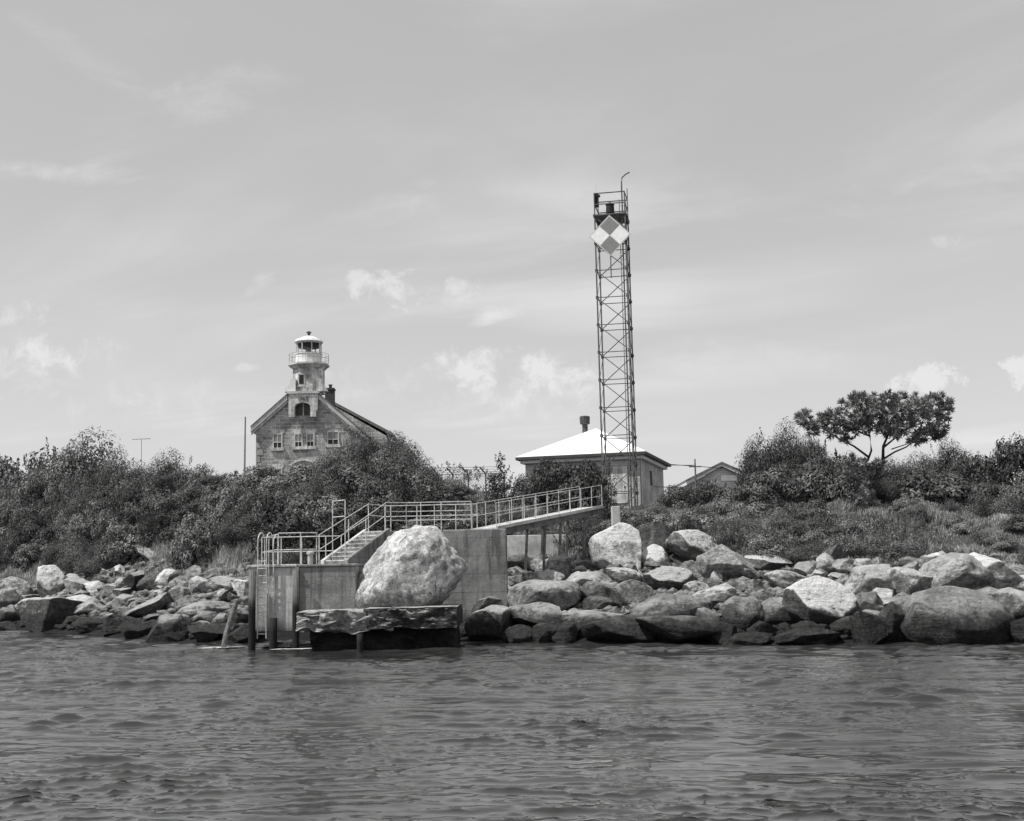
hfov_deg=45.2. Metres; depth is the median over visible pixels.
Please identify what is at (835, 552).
rubble stone
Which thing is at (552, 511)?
shrub
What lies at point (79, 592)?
rubble stone
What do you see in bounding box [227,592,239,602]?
rubble stone
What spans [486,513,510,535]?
shrub
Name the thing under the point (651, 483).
window
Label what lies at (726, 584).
rubble stone
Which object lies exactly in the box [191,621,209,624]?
rubble stone
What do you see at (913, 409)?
pine tree
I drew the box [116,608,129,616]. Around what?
rubble stone
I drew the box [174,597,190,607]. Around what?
rubble stone
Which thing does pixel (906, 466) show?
shrub
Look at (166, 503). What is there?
shrub
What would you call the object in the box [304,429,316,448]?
window
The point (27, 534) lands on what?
shrub
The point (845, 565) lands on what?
rubble stone
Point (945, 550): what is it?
shrub
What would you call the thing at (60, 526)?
shrub
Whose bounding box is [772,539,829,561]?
shrub
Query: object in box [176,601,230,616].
boulder
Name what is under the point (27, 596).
rubble stone
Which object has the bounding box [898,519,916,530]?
shrub
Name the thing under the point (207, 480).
shrub
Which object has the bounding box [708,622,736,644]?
rock
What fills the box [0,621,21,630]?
boulder
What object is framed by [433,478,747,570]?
undergrowth
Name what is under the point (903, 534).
shrub
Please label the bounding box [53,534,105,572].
shrub
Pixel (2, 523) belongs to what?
shrub
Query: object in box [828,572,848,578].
rock
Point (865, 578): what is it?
boulder
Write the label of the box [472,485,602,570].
gangway
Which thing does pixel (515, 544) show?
retaining wall
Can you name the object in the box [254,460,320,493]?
shrub
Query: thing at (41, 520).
shrub
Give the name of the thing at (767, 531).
shrub
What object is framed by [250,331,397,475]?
lighthouse
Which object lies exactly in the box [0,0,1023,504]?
sky
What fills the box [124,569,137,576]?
rubble stone
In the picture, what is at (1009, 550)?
shrub
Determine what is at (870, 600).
rock
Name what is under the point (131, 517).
shrub
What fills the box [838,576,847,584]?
rubble stone
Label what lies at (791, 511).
shrub
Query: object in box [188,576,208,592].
boulder
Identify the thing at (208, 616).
boulder
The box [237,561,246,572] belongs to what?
rock
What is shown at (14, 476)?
shrub
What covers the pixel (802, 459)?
shrub
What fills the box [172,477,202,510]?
shrub
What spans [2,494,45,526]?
shrub
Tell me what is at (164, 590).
rubble stone
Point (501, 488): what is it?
shrub
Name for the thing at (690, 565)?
boulder
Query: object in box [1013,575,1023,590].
boulder
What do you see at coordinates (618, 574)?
boulder
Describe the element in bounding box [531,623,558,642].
rock
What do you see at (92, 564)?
shrub
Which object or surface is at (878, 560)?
rock
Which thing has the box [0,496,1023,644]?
ground
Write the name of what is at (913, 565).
rubble stone
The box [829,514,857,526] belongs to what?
shrub
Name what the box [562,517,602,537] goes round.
shrub
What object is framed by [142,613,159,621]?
rubble stone
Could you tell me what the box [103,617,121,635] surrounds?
boulder
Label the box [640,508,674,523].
shrub
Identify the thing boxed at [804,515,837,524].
shrub
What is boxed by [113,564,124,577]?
rock
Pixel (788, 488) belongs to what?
shrub
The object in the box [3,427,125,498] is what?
shrub
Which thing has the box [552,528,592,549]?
shrub
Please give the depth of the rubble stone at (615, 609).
42.03 m
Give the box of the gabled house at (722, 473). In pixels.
[670,462,742,495]
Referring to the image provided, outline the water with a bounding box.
[0,630,1023,820]
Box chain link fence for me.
[431,466,504,494]
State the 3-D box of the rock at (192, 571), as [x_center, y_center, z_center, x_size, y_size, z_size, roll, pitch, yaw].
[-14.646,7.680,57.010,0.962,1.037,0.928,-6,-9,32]
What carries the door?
in the signal house at (576, 450)
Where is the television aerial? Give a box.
[133,438,150,477]
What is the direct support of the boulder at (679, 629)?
on the ground at (284, 636)
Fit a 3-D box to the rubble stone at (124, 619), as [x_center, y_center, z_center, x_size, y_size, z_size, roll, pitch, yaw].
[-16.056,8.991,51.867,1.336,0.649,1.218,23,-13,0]
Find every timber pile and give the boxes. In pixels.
[248,571,255,650]
[269,618,276,649]
[292,570,298,649]
[357,634,362,652]
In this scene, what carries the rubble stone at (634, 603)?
on the ground at (284, 636)
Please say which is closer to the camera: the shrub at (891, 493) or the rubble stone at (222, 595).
the rubble stone at (222, 595)
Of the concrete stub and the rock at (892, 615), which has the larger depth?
the concrete stub
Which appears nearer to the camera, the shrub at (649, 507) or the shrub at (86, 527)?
the shrub at (649, 507)
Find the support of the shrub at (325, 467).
on the ground at (284, 636)
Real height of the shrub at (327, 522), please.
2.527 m
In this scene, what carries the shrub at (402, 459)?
on the ground at (284, 636)
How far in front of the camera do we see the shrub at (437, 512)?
55.83 m
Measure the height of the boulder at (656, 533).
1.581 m
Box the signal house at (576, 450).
[515,416,670,508]
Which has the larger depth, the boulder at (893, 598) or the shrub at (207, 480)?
the shrub at (207, 480)
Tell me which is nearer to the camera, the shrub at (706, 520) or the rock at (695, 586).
the rock at (695, 586)
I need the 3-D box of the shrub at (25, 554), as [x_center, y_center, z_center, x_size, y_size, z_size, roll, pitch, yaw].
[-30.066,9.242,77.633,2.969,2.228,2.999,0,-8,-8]
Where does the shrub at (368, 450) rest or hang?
on the ground at (284, 636)
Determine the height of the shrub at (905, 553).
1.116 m
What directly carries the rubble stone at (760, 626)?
on the ground at (284, 636)
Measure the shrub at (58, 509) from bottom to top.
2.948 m
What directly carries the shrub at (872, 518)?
on the ground at (284, 636)
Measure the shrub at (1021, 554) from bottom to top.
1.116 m
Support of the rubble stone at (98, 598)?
on the ground at (284, 636)
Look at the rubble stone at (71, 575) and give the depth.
68.77 m
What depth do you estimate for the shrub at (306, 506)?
56.66 m
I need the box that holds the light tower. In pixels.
[589,172,638,511]
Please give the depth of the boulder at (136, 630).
48.85 m
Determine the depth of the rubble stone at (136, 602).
56.26 m
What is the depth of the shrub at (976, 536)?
48.38 m
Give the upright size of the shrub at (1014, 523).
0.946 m
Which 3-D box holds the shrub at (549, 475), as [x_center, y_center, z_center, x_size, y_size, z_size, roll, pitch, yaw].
[2.151,4.454,65.828,3.440,4.211,3.795,-1,-8,0]
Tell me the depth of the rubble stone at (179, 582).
56.19 m
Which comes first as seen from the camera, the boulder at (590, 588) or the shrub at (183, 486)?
the boulder at (590, 588)
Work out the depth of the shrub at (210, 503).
64.39 m
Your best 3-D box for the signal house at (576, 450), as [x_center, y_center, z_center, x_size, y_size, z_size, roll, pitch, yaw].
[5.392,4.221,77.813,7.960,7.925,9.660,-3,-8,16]
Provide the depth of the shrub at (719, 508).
56.45 m
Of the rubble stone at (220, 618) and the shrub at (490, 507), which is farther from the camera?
the shrub at (490, 507)
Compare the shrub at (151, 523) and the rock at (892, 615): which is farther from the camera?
the shrub at (151, 523)
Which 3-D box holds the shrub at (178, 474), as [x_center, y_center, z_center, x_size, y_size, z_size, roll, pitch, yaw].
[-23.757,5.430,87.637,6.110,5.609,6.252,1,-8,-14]
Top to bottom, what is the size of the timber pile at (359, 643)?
2.050 m
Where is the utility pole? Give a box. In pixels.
[654,459,716,488]
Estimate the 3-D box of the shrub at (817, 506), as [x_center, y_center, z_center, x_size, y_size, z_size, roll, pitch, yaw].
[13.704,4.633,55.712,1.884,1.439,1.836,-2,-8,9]
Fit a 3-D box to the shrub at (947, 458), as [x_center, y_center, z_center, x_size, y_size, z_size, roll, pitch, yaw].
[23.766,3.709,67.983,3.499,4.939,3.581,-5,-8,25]
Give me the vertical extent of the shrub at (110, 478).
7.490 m
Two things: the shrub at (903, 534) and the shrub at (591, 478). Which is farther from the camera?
the shrub at (591, 478)
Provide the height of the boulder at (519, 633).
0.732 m
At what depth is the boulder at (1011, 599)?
36.08 m
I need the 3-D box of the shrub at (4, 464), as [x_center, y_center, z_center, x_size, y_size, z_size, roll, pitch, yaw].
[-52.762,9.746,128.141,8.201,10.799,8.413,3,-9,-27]
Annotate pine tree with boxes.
[793,388,955,511]
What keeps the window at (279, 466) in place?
in the lighthouse
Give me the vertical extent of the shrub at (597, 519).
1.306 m
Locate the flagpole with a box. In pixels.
[244,417,245,475]
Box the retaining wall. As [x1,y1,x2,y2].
[507,534,565,557]
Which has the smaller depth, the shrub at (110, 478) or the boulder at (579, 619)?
the boulder at (579, 619)
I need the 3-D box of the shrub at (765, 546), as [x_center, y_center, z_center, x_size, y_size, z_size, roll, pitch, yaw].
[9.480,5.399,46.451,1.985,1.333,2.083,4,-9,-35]
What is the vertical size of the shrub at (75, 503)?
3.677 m
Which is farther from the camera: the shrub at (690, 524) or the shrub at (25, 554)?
the shrub at (25, 554)
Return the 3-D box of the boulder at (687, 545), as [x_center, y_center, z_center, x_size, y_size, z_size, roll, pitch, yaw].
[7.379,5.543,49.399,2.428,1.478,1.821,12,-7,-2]
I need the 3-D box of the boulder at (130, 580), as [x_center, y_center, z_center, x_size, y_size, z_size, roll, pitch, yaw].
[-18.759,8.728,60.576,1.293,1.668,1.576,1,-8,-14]
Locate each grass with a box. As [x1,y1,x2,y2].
[0,498,404,586]
[671,494,1023,568]
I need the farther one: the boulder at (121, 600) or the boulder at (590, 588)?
the boulder at (121, 600)
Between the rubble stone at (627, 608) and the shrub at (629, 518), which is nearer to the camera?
the rubble stone at (627, 608)
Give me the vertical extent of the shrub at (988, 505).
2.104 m
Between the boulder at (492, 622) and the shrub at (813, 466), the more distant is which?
the shrub at (813, 466)
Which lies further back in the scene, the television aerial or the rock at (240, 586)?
the television aerial
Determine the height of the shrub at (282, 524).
2.723 m
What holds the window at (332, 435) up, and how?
in the lighthouse
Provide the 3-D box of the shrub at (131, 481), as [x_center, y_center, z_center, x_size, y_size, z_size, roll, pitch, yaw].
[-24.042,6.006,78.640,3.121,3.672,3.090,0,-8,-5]
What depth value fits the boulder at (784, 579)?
42.16 m
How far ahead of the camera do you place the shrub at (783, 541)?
47.57 m
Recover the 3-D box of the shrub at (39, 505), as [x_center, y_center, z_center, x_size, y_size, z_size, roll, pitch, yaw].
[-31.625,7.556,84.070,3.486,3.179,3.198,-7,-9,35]
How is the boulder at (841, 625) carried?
on the ground at (284, 636)
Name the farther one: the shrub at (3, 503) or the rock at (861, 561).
the shrub at (3, 503)
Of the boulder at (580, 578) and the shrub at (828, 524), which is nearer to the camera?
the boulder at (580, 578)
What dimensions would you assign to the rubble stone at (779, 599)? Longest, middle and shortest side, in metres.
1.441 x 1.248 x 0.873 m
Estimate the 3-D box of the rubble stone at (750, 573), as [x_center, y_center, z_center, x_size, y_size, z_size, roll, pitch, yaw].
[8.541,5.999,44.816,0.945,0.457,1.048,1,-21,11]
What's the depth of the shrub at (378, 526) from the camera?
55.09 m
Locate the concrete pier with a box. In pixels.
[247,500,507,638]
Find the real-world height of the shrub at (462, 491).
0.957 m
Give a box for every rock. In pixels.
[84,580,103,593]
[98,583,116,598]
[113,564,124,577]
[183,565,203,581]
[231,579,248,596]
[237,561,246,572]
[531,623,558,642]
[552,621,577,643]
[625,564,637,571]
[682,580,709,591]
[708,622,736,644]
[710,571,722,580]
[747,579,764,591]
[792,561,816,575]
[796,623,830,644]
[815,552,834,573]
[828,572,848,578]
[849,611,887,644]
[853,558,873,566]
[856,592,883,609]
[872,556,885,563]
[878,602,908,640]
[1007,618,1023,642]
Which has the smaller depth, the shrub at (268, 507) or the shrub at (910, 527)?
the shrub at (910, 527)
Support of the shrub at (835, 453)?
on the ground at (284, 636)
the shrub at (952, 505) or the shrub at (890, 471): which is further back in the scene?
the shrub at (890, 471)
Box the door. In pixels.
[610,466,627,503]
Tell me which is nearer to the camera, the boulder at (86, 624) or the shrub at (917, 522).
the shrub at (917, 522)
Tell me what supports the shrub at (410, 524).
on the ground at (284, 636)
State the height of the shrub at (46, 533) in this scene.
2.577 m
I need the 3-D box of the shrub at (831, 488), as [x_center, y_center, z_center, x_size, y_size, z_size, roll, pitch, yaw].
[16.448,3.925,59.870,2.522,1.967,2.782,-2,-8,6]
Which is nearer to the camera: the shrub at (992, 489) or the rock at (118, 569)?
the shrub at (992, 489)
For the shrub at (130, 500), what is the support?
on the ground at (284, 636)
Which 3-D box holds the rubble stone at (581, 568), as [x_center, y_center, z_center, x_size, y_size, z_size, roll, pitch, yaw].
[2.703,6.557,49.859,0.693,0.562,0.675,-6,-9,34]
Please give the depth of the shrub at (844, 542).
45.29 m
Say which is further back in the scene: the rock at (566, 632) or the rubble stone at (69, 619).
the rubble stone at (69, 619)
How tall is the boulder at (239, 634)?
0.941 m
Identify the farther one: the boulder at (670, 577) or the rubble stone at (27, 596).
the rubble stone at (27, 596)
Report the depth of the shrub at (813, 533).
47.66 m
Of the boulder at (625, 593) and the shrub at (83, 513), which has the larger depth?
the shrub at (83, 513)
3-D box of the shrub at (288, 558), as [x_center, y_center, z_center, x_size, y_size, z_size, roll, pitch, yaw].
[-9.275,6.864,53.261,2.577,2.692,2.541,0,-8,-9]
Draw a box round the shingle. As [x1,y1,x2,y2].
[1,541,1023,639]
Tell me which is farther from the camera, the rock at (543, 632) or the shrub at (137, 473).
the shrub at (137, 473)
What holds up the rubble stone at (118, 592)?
on the ground at (284, 636)
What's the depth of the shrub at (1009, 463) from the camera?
65.95 m
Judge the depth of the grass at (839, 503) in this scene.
51.06 m
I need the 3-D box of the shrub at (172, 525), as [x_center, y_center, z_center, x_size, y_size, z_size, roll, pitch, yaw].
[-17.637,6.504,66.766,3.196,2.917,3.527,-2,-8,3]
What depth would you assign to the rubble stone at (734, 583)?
43.27 m
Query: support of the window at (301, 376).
in the lighthouse
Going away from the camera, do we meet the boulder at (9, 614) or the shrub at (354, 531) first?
the shrub at (354, 531)
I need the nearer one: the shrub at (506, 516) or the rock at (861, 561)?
the rock at (861, 561)
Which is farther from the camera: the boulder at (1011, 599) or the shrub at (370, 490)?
the shrub at (370, 490)
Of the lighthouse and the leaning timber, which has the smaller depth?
the leaning timber
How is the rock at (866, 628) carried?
on the ground at (284, 636)
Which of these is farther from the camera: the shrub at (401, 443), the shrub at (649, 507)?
the shrub at (401, 443)
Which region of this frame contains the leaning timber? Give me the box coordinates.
[221,600,238,648]
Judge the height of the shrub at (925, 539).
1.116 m
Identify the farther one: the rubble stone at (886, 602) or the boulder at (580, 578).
the boulder at (580, 578)
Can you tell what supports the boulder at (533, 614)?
on the ground at (284, 636)
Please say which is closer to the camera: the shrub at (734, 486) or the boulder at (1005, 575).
the boulder at (1005, 575)
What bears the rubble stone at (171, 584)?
on the ground at (284, 636)
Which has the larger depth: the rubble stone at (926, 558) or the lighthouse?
the lighthouse
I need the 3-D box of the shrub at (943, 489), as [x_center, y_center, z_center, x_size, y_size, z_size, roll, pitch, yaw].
[21.086,4.486,61.907,4.433,3.033,4.478,-2,-8,6]
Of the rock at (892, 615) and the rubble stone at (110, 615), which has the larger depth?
the rubble stone at (110, 615)
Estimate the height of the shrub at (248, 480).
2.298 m
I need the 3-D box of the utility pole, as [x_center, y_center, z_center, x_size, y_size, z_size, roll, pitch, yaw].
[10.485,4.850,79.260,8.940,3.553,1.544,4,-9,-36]
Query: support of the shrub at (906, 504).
on the ground at (284, 636)
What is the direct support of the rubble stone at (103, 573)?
on the ground at (284, 636)
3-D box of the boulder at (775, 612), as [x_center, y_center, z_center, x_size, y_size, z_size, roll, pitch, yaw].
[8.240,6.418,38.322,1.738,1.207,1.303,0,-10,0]
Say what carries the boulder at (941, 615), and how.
on the ground at (284, 636)
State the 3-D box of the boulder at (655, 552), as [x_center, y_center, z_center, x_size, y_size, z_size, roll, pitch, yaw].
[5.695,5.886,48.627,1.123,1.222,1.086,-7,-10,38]
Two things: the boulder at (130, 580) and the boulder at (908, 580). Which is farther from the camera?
the boulder at (130, 580)
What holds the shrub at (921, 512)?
on the ground at (284, 636)
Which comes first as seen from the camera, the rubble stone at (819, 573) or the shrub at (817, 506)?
the rubble stone at (819, 573)
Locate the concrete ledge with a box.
[296,604,462,650]
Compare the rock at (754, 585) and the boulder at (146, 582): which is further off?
the boulder at (146, 582)
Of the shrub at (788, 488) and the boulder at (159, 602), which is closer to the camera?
the boulder at (159, 602)
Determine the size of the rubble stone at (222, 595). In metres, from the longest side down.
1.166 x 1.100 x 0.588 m
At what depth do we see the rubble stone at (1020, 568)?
44.14 m
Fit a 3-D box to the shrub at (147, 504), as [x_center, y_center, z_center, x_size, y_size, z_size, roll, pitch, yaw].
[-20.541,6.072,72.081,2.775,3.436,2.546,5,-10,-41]
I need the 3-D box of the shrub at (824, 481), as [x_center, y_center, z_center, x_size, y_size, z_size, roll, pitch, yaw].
[16.294,3.677,60.163,3.060,3.366,3.139,2,-8,-21]
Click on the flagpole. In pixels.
(245, 445)
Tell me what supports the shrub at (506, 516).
on the ground at (284, 636)
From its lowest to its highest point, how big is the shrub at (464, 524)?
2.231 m
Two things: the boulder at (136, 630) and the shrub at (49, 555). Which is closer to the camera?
the boulder at (136, 630)
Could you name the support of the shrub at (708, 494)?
on the ground at (284, 636)
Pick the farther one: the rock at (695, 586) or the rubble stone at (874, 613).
the rock at (695, 586)
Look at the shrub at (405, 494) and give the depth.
55.95 m
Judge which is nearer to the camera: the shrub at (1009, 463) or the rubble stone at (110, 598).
the rubble stone at (110, 598)
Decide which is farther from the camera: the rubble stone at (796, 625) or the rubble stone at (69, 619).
the rubble stone at (69, 619)
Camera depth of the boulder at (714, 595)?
41.89 m
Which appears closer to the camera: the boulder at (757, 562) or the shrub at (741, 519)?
the boulder at (757, 562)
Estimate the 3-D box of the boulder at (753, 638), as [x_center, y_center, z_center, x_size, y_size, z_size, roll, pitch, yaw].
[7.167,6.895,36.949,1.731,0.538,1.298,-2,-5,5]
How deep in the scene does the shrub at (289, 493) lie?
59.43 m
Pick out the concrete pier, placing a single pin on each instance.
(330, 581)
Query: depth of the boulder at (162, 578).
58.61 m
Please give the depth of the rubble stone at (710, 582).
43.30 m
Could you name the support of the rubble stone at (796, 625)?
on the ground at (284, 636)
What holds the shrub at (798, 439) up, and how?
on the ground at (284, 636)
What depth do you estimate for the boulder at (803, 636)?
35.67 m
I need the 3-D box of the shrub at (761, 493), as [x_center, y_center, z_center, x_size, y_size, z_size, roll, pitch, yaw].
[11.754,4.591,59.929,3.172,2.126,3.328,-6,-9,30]
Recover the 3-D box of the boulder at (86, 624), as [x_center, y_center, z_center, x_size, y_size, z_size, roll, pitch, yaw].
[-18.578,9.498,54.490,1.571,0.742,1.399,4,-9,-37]
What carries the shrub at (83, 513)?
on the ground at (284, 636)
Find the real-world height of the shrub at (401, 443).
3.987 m
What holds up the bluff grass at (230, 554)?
on the ground at (284, 636)
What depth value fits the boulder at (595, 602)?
42.59 m
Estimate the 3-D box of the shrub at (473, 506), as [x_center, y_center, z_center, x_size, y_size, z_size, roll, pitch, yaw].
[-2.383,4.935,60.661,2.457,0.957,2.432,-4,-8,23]
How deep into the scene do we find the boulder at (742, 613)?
37.70 m
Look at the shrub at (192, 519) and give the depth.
63.00 m
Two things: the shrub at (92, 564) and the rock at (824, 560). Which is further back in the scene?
the shrub at (92, 564)
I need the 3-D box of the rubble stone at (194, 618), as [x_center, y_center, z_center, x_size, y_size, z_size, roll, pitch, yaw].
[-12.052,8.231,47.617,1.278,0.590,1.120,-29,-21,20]
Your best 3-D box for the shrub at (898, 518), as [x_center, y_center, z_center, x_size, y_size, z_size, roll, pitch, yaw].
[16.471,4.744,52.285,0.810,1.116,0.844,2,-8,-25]
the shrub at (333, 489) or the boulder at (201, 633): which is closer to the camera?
the boulder at (201, 633)
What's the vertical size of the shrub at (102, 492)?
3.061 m
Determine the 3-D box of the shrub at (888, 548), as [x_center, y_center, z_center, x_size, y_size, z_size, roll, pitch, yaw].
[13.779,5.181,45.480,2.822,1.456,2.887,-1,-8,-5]
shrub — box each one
[0,446,60,496]
[0,455,31,496]
[0,484,17,499]
[0,491,24,519]
[0,506,8,528]
[0,524,9,547]
[0,536,26,569]
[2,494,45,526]
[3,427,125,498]
[6,503,34,540]
[6,521,42,555]
[8,539,53,568]
[10,510,54,538]
[17,480,49,502]
[25,497,60,523]
[31,522,58,544]
[38,529,91,565]
[43,472,79,509]
[49,498,69,524]
[51,509,80,539]
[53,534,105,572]
[60,474,107,509]
[60,486,103,519]
[65,496,114,541]
[73,546,121,576]
[77,494,105,523]
[91,505,117,542]
[92,485,114,500]
[95,446,149,488]
[95,521,155,565]
[104,477,140,517]
[107,508,142,542]
[109,476,150,498]
[116,482,162,516]
[122,466,164,484]
[134,507,170,536]
[135,486,172,520]
[136,448,219,492]
[149,489,201,518]
[151,475,177,495]
[154,503,205,543]
[167,520,219,569]
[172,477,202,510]
[179,508,212,536]
[182,480,233,511]
[189,472,241,487]
[197,484,254,519]
[205,481,250,536]
[213,505,262,547]
[223,463,282,488]
[237,483,278,515]
[240,486,297,532]
[248,510,331,556]
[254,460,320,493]
[256,481,320,503]
[269,538,321,563]
[283,490,349,529]
[296,473,358,507]
[302,506,351,549]
[306,444,368,494]
[315,464,386,494]
[320,514,364,549]
[329,422,423,483]
[344,461,387,499]
[344,476,395,517]
[359,509,408,530]
[369,430,411,477]
[369,439,432,481]
[373,474,458,505]
[381,477,436,526]
[384,458,440,495]
[398,516,447,529]
[406,456,451,507]
[419,500,463,514]
[422,505,489,523]
[435,507,516,535]
[437,460,471,481]
[446,484,476,496]
[458,502,486,511]
[463,466,493,491]
[473,507,515,521]
[482,451,515,507]
[484,504,508,516]
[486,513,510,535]
[488,506,526,520]
[511,469,554,508]
[523,456,580,510]
[525,526,565,534]
[537,505,563,515]
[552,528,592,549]
[557,458,611,510]
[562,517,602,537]
[565,505,608,525]
[596,456,618,520]
[596,509,653,530]
[626,501,669,513]
[633,520,646,532]
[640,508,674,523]
[654,484,700,508]
[665,503,703,514]
[669,504,712,521]
[669,514,725,531]
[674,512,704,532]
[694,478,730,504]
[705,495,746,516]
[706,514,765,543]
[711,520,753,548]
[716,482,784,509]
[720,507,758,524]
[723,513,751,522]
[725,477,741,495]
[733,416,801,488]
[733,461,817,503]
[737,536,786,558]
[742,436,763,478]
[742,528,801,547]
[746,500,787,516]
[750,525,788,540]
[757,505,808,521]
[757,510,801,534]
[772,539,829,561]
[773,432,830,480]
[781,427,811,455]
[788,516,835,546]
[793,499,818,510]
[795,459,836,503]
[797,498,830,516]
[800,503,838,516]
[803,439,837,466]
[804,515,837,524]
[805,512,834,531]
[811,452,876,503]
[818,532,874,553]
[824,519,868,540]
[827,477,876,498]
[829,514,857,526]
[832,450,887,502]
[845,513,900,538]
[853,513,888,526]
[855,531,930,562]
[869,522,927,555]
[876,455,908,500]
[876,474,903,503]
[884,459,929,473]
[884,522,924,537]
[885,450,948,502]
[886,497,926,510]
[889,470,973,506]
[889,510,908,524]
[893,498,929,513]
[893,547,920,558]
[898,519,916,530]
[901,507,932,521]
[904,513,925,526]
[905,532,927,545]
[917,434,974,479]
[927,545,963,554]
[937,498,961,512]
[937,510,969,526]
[944,451,1015,485]
[949,519,983,535]
[959,489,1023,517]
[963,477,1006,500]
[966,530,986,545]
[977,431,1023,486]
[983,533,1018,550]
[990,534,1014,552]
[995,469,1023,508]
[998,514,1023,530]
[1008,548,1023,563]
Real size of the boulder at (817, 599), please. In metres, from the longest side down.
2.490 x 2.109 x 1.898 m
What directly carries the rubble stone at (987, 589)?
on the ground at (284, 636)
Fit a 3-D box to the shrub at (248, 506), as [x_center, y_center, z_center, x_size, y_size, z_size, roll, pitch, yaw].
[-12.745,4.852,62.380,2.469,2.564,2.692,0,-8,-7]
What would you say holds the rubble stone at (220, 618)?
on the ground at (284, 636)
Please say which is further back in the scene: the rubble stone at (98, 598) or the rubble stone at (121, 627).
the rubble stone at (98, 598)
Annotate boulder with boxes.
[0,576,34,595]
[0,588,20,608]
[0,607,19,621]
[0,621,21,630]
[13,597,83,631]
[35,565,65,597]
[63,577,89,593]
[67,594,90,601]
[73,598,104,615]
[73,616,102,632]
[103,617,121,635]
[110,594,134,607]
[117,571,144,591]
[122,622,151,638]
[124,592,171,617]
[136,546,156,560]
[136,572,158,590]
[144,614,188,641]
[155,569,175,586]
[168,585,189,600]
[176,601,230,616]
[187,623,232,642]
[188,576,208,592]
[198,612,219,621]
[205,576,234,590]
[228,623,256,642]
[233,608,247,622]
[355,525,467,608]
[464,596,500,621]
[464,605,513,640]
[502,624,532,642]
[506,579,580,610]
[507,554,533,571]
[509,602,561,626]
[510,570,564,583]
[535,555,571,577]
[559,610,624,635]
[565,571,612,586]
[576,559,594,568]
[581,581,612,599]
[581,614,655,642]
[582,595,615,609]
[588,522,641,569]
[606,567,642,582]
[610,579,655,607]
[630,594,712,616]
[635,615,731,643]
[639,521,675,553]
[642,544,669,565]
[643,566,697,590]
[665,529,717,560]
[679,560,701,578]
[692,586,736,605]
[696,544,754,579]
[719,596,764,630]
[726,631,774,644]
[744,554,791,570]
[762,570,808,588]
[762,598,795,624]
[772,627,840,645]
[782,575,862,624]
[829,616,852,638]
[844,564,896,595]
[881,595,909,601]
[887,567,932,594]
[900,586,1015,644]
[918,552,995,589]
[970,552,1023,588]
[991,587,1023,619]
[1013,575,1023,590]
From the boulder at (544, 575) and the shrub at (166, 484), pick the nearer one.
the boulder at (544, 575)
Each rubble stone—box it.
[20,594,39,600]
[62,615,79,624]
[66,573,78,577]
[69,589,77,593]
[74,590,86,594]
[85,596,100,601]
[99,568,112,576]
[100,613,115,619]
[106,595,117,601]
[106,601,112,610]
[112,588,131,595]
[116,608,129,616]
[117,622,132,631]
[118,614,136,623]
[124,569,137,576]
[127,597,140,605]
[127,600,140,608]
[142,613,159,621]
[149,589,160,597]
[156,586,170,596]
[168,569,183,583]
[168,576,182,587]
[174,580,185,585]
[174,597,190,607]
[191,612,206,622]
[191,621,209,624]
[210,614,227,623]
[216,590,236,601]
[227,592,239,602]
[242,597,248,605]
[508,569,514,576]
[512,568,526,584]
[530,555,547,570]
[567,608,577,612]
[571,561,576,568]
[574,565,587,571]
[603,564,623,574]
[607,606,619,612]
[620,604,633,613]
[630,600,641,606]
[641,558,660,567]
[695,607,720,619]
[703,578,724,587]
[713,582,733,587]
[727,578,744,591]
[736,579,748,591]
[740,568,759,579]
[746,621,778,635]
[752,590,775,602]
[761,597,782,603]
[791,621,815,628]
[810,569,827,577]
[822,545,845,559]
[832,558,853,572]
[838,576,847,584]
[863,610,879,617]
[872,587,894,597]
[881,599,891,606]
[902,562,918,570]
[919,551,945,568]
[978,585,998,594]
[1012,565,1023,572]
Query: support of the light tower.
on the ground at (284, 636)
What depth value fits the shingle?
49.77 m
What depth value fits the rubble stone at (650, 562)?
48.10 m
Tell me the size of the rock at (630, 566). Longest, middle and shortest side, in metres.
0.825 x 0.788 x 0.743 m
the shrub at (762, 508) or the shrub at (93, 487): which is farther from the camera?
the shrub at (93, 487)
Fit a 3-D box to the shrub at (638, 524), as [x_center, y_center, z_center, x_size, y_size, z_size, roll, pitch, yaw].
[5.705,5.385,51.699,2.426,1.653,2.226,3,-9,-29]
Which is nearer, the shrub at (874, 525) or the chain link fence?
the shrub at (874, 525)
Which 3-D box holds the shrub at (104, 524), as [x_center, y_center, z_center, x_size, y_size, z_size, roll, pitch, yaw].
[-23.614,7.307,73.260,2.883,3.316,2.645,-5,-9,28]
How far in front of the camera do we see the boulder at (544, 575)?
46.70 m
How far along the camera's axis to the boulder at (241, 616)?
46.03 m
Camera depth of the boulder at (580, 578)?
45.71 m
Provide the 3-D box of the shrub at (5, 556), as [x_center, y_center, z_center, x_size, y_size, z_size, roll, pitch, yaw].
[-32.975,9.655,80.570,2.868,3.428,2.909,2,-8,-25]
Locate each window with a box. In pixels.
[271,430,284,450]
[272,464,283,473]
[292,430,303,449]
[297,373,305,386]
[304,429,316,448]
[325,425,340,447]
[650,471,652,485]
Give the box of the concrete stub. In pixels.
[611,506,619,525]
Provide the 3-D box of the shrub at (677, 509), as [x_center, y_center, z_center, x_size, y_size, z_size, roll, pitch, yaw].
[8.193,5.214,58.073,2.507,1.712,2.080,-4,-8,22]
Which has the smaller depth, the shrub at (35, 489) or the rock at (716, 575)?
the rock at (716, 575)
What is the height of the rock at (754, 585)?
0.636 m
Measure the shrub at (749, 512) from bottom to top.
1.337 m
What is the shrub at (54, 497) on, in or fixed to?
on the ground at (284, 636)
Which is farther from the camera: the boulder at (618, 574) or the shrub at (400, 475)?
the shrub at (400, 475)
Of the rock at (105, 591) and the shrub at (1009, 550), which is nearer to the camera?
the shrub at (1009, 550)
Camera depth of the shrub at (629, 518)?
54.86 m

